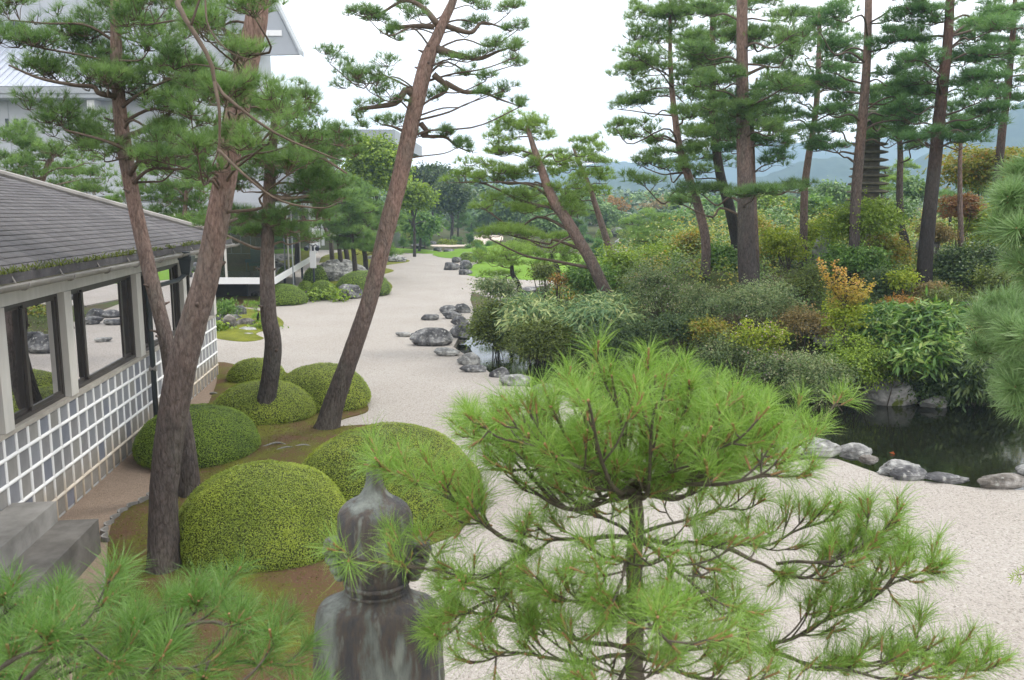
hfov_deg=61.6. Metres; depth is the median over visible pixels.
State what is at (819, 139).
pine tree
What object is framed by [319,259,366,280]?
rock
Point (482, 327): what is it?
shrub
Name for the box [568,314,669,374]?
shrub
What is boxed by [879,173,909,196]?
pine tree
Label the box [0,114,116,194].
pine tree
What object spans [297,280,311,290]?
clipped azalea
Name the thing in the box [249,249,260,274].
armchair
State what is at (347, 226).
pine tree
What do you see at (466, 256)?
clipped bush
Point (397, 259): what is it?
rock
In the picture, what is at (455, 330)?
rock
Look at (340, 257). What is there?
pine tree
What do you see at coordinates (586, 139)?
pine tree
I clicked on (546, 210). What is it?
garden tree
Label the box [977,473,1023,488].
rock
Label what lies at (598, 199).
garden tree
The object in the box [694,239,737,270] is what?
shrub
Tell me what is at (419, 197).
broadleaf tree
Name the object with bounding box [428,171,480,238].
broadleaf tree
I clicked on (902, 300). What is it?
shrub
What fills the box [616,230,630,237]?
clipped bush
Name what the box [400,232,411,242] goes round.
clipped bush
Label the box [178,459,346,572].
clipped azalea
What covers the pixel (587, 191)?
garden tree
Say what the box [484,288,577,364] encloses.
bamboo grass
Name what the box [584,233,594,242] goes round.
bush
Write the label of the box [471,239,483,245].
clipped bush
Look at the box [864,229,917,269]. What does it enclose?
shrub
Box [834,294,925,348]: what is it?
bamboo grass
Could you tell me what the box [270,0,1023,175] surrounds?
sky
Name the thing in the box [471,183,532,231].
broadleaf tree
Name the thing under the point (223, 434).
clipped azalea
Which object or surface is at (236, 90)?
pine tree
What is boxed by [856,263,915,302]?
shrub
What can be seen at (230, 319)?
rock
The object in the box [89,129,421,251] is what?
gallery wing
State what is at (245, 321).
rock
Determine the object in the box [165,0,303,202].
gable wing
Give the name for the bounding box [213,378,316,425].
clipped azalea
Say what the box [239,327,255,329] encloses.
rock
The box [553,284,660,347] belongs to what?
bamboo grass
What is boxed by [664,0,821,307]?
pine tree
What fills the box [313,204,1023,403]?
ground
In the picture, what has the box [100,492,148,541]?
tile edging
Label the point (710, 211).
garden tree
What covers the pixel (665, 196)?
garden tree
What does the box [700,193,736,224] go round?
garden tree
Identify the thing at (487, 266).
lawn
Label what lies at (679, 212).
garden tree
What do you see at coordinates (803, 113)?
pine tree
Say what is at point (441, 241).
clipped bush
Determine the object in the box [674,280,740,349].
bush clover
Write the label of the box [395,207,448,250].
broadleaf tree
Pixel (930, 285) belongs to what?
shrub
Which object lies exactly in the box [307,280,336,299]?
clipped azalea
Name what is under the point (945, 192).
pine tree
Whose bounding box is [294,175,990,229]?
woods
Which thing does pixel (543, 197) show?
pine tree
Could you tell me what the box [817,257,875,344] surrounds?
maple sapling
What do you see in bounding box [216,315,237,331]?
shrub
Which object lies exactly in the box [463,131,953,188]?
hills
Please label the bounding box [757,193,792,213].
garden tree
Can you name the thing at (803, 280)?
shrub
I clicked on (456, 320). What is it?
rock
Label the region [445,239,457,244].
clipped bush
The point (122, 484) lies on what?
path
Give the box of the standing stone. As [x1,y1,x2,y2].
[811,236,832,272]
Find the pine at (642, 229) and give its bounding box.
[612,209,685,251]
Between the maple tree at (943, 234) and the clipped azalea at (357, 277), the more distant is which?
the clipped azalea at (357, 277)
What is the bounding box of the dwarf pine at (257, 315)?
[243,298,260,321]
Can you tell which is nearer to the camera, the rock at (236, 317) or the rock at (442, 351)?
the rock at (442, 351)
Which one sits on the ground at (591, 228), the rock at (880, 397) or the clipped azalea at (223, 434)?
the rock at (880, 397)
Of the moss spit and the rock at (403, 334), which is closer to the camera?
the rock at (403, 334)
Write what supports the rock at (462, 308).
on the gravel
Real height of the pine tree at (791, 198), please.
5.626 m
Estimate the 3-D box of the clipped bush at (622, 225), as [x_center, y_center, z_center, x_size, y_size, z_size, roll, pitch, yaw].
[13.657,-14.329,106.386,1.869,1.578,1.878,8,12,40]
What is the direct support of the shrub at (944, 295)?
on the ground at (591, 228)
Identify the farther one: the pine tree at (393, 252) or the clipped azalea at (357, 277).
the pine tree at (393, 252)
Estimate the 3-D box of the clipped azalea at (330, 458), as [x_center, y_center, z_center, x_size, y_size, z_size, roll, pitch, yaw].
[-1.647,1.673,11.327,2.566,1.126,2.404,0,9,0]
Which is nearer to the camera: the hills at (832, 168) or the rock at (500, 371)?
the rock at (500, 371)
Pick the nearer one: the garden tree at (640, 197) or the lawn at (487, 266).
the lawn at (487, 266)
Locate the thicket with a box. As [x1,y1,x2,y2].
[508,199,1020,387]
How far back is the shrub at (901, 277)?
20.13 m
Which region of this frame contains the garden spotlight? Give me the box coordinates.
[304,244,318,282]
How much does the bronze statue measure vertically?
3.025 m
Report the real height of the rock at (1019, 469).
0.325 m
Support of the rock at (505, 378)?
on the gravel
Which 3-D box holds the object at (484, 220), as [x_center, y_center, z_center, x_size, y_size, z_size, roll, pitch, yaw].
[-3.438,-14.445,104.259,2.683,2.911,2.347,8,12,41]
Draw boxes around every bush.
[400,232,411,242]
[436,238,447,244]
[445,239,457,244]
[459,252,474,261]
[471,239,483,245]
[505,240,520,244]
[512,236,531,245]
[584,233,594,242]
[595,228,612,238]
[615,223,629,227]
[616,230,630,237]
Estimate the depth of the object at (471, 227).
103.32 m
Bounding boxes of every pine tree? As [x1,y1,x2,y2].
[0,0,233,497]
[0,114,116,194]
[88,0,342,574]
[99,133,211,222]
[176,74,369,404]
[293,139,351,259]
[293,161,364,261]
[303,185,390,271]
[309,0,533,429]
[337,175,412,259]
[362,198,405,269]
[437,105,612,298]
[510,189,545,226]
[546,131,619,256]
[548,205,594,226]
[598,0,724,279]
[618,207,657,225]
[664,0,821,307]
[671,0,765,249]
[705,78,798,276]
[717,209,726,222]
[767,0,877,268]
[778,188,818,208]
[796,0,940,285]
[850,80,954,261]
[874,0,1023,286]
[879,156,921,197]
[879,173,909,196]
[931,95,980,246]
[937,188,956,227]
[954,0,1023,251]
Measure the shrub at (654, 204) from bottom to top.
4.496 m
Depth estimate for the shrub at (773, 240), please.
24.53 m
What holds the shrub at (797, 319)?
on the ground at (591, 228)
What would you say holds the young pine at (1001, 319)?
on the ground at (591, 228)
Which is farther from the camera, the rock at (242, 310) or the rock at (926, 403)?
the rock at (242, 310)
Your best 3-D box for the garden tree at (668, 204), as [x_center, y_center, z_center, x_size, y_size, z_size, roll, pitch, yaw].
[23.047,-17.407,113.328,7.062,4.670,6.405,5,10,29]
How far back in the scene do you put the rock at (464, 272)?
49.01 m
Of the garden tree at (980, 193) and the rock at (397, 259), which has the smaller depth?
the garden tree at (980, 193)
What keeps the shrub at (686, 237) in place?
on the ground at (591, 228)
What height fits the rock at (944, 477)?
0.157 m
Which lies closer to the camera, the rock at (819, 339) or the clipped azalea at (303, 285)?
the rock at (819, 339)
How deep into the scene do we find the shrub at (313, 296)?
35.55 m
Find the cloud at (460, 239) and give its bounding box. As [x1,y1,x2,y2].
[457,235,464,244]
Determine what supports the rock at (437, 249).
on the ground at (591, 228)
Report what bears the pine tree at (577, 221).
on the ground at (591, 228)
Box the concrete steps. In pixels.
[0,501,100,646]
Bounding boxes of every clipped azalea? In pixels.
[132,403,261,468]
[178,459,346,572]
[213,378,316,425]
[225,357,285,382]
[258,283,307,304]
[282,362,371,412]
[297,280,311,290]
[301,421,483,531]
[302,265,328,282]
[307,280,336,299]
[336,270,390,295]
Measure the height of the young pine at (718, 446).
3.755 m
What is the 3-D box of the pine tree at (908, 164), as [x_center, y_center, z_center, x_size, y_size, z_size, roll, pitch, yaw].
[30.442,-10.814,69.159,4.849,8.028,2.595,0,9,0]
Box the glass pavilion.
[123,203,309,296]
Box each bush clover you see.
[614,252,691,322]
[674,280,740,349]
[702,271,815,350]
[734,342,817,402]
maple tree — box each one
[800,186,917,276]
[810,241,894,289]
[909,217,964,270]
[918,143,1023,253]
[936,189,989,249]
[952,198,1023,262]
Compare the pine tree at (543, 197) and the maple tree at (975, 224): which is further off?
the pine tree at (543, 197)
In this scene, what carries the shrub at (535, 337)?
on the ground at (591, 228)
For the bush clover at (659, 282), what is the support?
on the ground at (591, 228)
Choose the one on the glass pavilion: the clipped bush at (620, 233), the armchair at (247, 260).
the armchair at (247, 260)
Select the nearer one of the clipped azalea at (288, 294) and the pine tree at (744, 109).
the pine tree at (744, 109)
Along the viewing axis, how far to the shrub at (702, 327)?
19.44 m
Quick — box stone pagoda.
[845,84,888,248]
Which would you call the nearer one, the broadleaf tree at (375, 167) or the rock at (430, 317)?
the rock at (430, 317)
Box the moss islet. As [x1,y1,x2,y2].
[217,308,283,341]
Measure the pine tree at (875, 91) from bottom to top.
5.701 m
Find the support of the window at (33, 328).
in the garden house
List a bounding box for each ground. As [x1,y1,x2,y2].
[216,296,284,307]
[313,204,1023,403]
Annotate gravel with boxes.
[97,250,1023,679]
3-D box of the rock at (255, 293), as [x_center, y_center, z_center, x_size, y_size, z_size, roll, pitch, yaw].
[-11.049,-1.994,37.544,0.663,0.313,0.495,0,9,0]
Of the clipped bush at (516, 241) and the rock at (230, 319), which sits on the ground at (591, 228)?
the clipped bush at (516, 241)
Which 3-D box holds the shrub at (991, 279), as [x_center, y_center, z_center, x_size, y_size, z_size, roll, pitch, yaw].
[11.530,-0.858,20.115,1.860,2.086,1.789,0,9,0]
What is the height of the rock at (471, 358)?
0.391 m
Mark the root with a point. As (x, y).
(275, 443)
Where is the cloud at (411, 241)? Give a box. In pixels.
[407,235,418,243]
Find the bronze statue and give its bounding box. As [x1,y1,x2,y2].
[313,460,444,679]
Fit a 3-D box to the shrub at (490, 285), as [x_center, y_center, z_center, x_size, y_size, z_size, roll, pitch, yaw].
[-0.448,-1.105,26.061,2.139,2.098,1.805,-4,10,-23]
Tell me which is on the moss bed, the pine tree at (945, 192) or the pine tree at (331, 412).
the pine tree at (331, 412)
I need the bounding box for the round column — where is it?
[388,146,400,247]
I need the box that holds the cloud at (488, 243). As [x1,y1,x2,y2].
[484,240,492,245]
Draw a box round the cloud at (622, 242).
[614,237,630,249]
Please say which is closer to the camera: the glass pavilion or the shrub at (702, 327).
the shrub at (702, 327)
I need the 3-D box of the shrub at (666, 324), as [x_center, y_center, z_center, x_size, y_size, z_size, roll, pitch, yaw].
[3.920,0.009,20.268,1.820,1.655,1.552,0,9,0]
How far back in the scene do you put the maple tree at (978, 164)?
27.15 m
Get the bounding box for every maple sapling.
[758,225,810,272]
[795,214,841,259]
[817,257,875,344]
[1007,565,1023,584]
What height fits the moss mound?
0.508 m
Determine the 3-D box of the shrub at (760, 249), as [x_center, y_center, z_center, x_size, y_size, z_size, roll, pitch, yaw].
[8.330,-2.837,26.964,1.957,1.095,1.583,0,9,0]
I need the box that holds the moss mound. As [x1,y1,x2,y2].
[319,249,372,262]
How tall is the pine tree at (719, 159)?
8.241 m
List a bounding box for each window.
[4,293,65,424]
[71,275,135,388]
[139,263,180,350]
[186,258,210,315]
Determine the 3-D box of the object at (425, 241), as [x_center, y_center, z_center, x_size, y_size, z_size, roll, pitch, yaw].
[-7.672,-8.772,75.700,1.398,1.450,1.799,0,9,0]
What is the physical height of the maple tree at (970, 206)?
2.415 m
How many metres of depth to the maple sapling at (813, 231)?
26.09 m
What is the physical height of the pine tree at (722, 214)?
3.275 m
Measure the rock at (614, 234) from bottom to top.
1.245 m
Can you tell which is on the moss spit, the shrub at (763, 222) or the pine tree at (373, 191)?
the pine tree at (373, 191)
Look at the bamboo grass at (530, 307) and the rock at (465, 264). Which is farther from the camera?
the rock at (465, 264)
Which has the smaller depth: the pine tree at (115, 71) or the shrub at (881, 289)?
the pine tree at (115, 71)
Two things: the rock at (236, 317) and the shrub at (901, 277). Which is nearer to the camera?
the shrub at (901, 277)
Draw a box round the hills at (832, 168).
[555,101,1023,195]
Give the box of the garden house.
[0,169,239,518]
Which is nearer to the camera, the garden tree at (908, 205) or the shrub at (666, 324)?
the shrub at (666, 324)
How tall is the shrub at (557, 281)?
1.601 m
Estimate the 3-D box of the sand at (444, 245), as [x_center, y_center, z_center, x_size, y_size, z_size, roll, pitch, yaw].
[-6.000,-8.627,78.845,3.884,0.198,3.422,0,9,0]
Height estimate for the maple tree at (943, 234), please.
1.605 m
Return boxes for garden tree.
[521,208,567,246]
[540,196,572,231]
[561,184,607,197]
[579,200,628,227]
[580,193,612,223]
[625,189,663,206]
[645,189,682,206]
[659,194,701,211]
[661,207,694,232]
[678,198,720,231]
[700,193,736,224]
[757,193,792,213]
[758,201,799,222]
[758,211,798,232]
[787,188,838,220]
[808,175,850,205]
[884,194,920,231]
[885,166,939,217]
[953,183,991,205]
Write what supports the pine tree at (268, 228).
on the moss bed
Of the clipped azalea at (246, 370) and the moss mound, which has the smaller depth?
the clipped azalea at (246, 370)
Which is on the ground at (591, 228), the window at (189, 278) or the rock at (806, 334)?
the rock at (806, 334)
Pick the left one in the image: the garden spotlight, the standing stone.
the garden spotlight
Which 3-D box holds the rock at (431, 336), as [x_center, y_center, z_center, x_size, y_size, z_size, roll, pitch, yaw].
[-2.313,-0.051,24.674,1.246,0.623,0.677,0,9,0]
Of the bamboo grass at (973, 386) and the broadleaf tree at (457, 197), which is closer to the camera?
the bamboo grass at (973, 386)
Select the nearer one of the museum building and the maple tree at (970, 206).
the maple tree at (970, 206)
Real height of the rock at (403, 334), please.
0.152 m
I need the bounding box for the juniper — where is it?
[216,296,248,320]
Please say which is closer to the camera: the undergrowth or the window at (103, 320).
the window at (103, 320)
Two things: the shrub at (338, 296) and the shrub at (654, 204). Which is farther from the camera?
the shrub at (654, 204)
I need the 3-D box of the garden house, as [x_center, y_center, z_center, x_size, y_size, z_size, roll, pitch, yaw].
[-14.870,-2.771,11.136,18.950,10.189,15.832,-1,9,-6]
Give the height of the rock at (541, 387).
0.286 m
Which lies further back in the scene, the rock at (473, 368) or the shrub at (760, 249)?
the shrub at (760, 249)
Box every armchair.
[245,259,258,271]
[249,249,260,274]
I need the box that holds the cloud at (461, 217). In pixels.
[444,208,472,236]
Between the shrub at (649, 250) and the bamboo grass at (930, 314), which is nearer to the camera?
the bamboo grass at (930, 314)
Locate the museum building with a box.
[0,0,301,202]
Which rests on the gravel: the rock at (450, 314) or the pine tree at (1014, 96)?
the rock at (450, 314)
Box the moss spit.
[304,254,409,296]
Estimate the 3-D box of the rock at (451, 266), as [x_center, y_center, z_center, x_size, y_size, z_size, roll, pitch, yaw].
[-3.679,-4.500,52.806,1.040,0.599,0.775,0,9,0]
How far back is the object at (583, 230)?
95.83 m
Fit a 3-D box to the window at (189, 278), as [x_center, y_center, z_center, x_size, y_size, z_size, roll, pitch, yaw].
[-6.872,-1.078,18.566,0.120,1.396,2.320,-1,9,-7]
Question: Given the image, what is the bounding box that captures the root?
[264,442,284,445]
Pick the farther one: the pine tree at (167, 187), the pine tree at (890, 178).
the pine tree at (890, 178)
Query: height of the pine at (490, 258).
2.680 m
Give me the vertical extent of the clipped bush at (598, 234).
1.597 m
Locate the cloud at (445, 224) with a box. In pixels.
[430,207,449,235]
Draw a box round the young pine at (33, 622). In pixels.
[0,530,344,679]
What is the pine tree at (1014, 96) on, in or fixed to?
on the ground at (591, 228)
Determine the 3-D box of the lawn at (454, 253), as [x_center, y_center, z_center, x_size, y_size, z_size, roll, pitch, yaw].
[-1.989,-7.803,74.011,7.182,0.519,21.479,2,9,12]
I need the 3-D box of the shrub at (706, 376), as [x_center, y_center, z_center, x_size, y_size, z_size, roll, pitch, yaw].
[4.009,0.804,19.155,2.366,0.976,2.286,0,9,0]
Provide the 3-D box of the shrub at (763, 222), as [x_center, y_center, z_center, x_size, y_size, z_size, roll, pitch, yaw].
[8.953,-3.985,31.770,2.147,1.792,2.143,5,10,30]
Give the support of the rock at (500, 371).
on the gravel
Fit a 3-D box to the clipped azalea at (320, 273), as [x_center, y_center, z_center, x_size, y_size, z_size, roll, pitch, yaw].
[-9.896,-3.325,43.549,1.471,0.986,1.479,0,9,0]
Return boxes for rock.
[216,314,240,320]
[223,314,236,327]
[233,305,246,314]
[236,318,255,324]
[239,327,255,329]
[251,291,259,295]
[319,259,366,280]
[338,284,361,298]
[368,255,406,261]
[395,332,410,336]
[409,327,452,345]
[421,314,438,319]
[433,247,441,250]
[434,347,460,355]
[439,305,456,311]
[441,311,461,318]
[444,262,459,269]
[449,324,470,339]
[450,316,469,324]
[452,257,460,262]
[454,303,470,312]
[456,352,480,364]
[459,269,472,274]
[459,365,485,371]
[460,260,472,268]
[489,366,508,377]
[499,374,530,385]
[516,286,550,294]
[532,384,556,394]
[611,227,623,236]
[773,437,841,457]
[793,319,834,338]
[811,334,848,347]
[838,442,871,460]
[858,455,878,464]
[861,379,917,405]
[877,459,919,476]
[889,465,926,480]
[915,240,939,256]
[919,396,947,407]
[925,471,969,483]
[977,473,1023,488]
[1015,464,1023,475]
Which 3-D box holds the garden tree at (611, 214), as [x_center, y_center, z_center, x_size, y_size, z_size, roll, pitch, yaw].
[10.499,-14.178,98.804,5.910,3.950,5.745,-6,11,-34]
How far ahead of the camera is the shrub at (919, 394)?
17.79 m
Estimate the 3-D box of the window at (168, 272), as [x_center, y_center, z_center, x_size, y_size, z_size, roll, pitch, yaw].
[-6.552,-0.651,15.873,0.120,1.396,2.690,-1,9,-7]
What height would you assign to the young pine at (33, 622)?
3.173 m
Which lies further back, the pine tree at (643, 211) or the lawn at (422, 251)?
the pine tree at (643, 211)
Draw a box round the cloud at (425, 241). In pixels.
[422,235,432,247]
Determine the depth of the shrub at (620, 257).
27.16 m
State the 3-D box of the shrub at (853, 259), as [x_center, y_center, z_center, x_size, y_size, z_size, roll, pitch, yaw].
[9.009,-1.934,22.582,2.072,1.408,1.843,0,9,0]
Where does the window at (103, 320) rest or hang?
in the garden house
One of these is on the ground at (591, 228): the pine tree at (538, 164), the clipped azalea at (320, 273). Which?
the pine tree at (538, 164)
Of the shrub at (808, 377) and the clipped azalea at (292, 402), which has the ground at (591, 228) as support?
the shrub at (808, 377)
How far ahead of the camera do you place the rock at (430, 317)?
29.87 m
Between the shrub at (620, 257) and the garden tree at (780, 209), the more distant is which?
the garden tree at (780, 209)
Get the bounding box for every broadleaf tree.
[339,128,418,218]
[381,176,443,256]
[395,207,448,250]
[408,160,463,239]
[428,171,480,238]
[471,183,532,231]
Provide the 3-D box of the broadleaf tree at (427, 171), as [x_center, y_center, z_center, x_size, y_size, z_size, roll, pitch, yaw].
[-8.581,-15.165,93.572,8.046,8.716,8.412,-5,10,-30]
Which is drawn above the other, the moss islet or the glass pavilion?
the glass pavilion
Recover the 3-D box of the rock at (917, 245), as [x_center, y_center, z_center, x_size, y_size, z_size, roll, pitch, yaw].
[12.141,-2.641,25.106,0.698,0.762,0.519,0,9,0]
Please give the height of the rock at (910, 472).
0.255 m
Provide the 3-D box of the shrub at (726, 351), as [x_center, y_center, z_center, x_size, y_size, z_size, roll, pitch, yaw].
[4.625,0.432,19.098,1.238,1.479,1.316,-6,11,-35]
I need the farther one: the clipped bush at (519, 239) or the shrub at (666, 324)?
the clipped bush at (519, 239)
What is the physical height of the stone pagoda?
5.750 m
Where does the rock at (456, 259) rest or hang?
on the gravel
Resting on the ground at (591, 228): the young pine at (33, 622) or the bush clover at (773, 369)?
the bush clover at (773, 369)
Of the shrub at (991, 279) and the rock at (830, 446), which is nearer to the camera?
the rock at (830, 446)
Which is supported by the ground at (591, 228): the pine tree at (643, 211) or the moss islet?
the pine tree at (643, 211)
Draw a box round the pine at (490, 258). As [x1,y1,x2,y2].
[470,240,536,297]
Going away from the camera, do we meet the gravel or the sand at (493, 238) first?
the gravel
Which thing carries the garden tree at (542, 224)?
on the ground at (591, 228)
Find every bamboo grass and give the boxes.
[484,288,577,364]
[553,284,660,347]
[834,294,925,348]
[857,315,980,383]
[871,284,974,400]
[907,335,1009,411]
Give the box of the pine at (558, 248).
[521,228,582,287]
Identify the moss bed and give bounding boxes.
[76,362,481,679]
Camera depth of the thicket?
27.45 m
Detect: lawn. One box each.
[396,248,437,253]
[433,244,529,257]
[469,253,606,279]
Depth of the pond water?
15.97 m
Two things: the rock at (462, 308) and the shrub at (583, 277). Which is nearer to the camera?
the shrub at (583, 277)
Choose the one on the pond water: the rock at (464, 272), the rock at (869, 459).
the rock at (869, 459)
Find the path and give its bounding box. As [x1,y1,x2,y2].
[8,377,216,679]
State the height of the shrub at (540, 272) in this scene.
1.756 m
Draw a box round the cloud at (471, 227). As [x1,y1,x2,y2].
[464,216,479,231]
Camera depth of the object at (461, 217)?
97.84 m
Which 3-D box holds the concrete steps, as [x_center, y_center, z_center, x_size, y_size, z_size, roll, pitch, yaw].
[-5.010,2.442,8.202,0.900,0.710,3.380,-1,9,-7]
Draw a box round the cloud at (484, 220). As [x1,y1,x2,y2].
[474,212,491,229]
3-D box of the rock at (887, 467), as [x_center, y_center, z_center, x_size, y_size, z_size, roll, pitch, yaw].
[5.804,1.929,12.899,0.638,0.250,0.316,0,9,0]
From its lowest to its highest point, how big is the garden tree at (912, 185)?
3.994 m
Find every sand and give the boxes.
[430,244,467,246]
[470,235,502,243]
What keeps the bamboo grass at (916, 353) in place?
on the ground at (591, 228)
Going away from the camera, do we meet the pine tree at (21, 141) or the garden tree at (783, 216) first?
the pine tree at (21, 141)
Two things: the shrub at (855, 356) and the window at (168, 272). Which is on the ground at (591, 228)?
the shrub at (855, 356)
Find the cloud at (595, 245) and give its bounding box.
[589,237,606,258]
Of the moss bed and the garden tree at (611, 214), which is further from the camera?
the garden tree at (611, 214)
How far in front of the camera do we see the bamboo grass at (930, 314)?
17.77 m
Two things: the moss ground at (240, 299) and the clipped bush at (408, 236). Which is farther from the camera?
the clipped bush at (408, 236)
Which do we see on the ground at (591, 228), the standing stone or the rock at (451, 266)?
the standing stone
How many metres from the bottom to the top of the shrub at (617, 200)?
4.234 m
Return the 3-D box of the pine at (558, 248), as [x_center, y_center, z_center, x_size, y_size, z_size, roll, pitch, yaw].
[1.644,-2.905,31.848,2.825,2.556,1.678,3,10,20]
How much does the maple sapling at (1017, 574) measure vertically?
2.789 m
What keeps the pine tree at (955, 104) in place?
on the ground at (591, 228)
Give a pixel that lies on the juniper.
(225, 308)
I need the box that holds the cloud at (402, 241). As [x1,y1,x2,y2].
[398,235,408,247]
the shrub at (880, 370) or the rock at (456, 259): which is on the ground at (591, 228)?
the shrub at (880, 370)
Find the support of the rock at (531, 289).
on the gravel
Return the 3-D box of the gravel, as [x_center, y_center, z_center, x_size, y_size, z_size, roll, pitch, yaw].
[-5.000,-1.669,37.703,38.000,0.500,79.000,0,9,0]
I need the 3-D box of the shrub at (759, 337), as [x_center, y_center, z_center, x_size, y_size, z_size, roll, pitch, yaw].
[5.366,0.324,18.874,1.676,1.763,1.126,3,9,15]
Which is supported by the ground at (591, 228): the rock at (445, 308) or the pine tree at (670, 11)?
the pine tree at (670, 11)
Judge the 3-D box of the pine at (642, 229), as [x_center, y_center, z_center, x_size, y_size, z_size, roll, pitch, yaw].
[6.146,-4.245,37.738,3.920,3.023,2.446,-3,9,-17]
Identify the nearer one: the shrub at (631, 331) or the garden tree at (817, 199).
the shrub at (631, 331)
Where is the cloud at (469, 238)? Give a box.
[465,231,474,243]
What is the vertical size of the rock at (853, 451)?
0.295 m
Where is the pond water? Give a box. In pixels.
[456,336,1023,489]
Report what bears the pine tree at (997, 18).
on the ground at (591, 228)
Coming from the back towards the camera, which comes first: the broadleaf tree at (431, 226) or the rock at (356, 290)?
the broadleaf tree at (431, 226)
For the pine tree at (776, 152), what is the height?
5.420 m
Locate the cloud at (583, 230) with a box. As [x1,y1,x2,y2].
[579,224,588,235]
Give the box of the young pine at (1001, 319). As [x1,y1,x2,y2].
[950,46,1023,427]
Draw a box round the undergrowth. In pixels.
[468,239,1019,403]
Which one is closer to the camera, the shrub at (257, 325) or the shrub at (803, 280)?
the shrub at (803, 280)
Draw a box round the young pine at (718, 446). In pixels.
[298,314,1023,679]
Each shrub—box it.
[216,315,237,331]
[247,321,288,329]
[303,287,325,302]
[321,284,360,301]
[459,294,520,351]
[462,271,524,306]
[495,314,584,364]
[519,261,561,300]
[546,272,570,305]
[560,257,627,298]
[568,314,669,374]
[590,241,650,285]
[603,194,632,212]
[629,235,689,265]
[634,193,669,212]
[639,304,712,358]
[648,354,741,397]
[667,225,716,257]
[677,312,739,368]
[691,326,751,387]
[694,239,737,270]
[718,212,783,243]
[718,315,795,390]
[759,234,808,264]
[762,347,866,411]
[763,260,832,303]
[770,300,846,363]
[803,324,902,404]
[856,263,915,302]
[858,339,943,405]
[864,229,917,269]
[869,289,924,343]
[877,265,925,297]
[895,370,984,409]
[905,279,951,338]
[915,281,977,355]
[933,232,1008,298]
[960,262,1023,305]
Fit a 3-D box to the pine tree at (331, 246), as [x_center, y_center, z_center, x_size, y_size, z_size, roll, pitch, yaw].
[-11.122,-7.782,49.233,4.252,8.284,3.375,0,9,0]
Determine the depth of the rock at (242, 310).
30.28 m
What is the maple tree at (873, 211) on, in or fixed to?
on the ground at (591, 228)

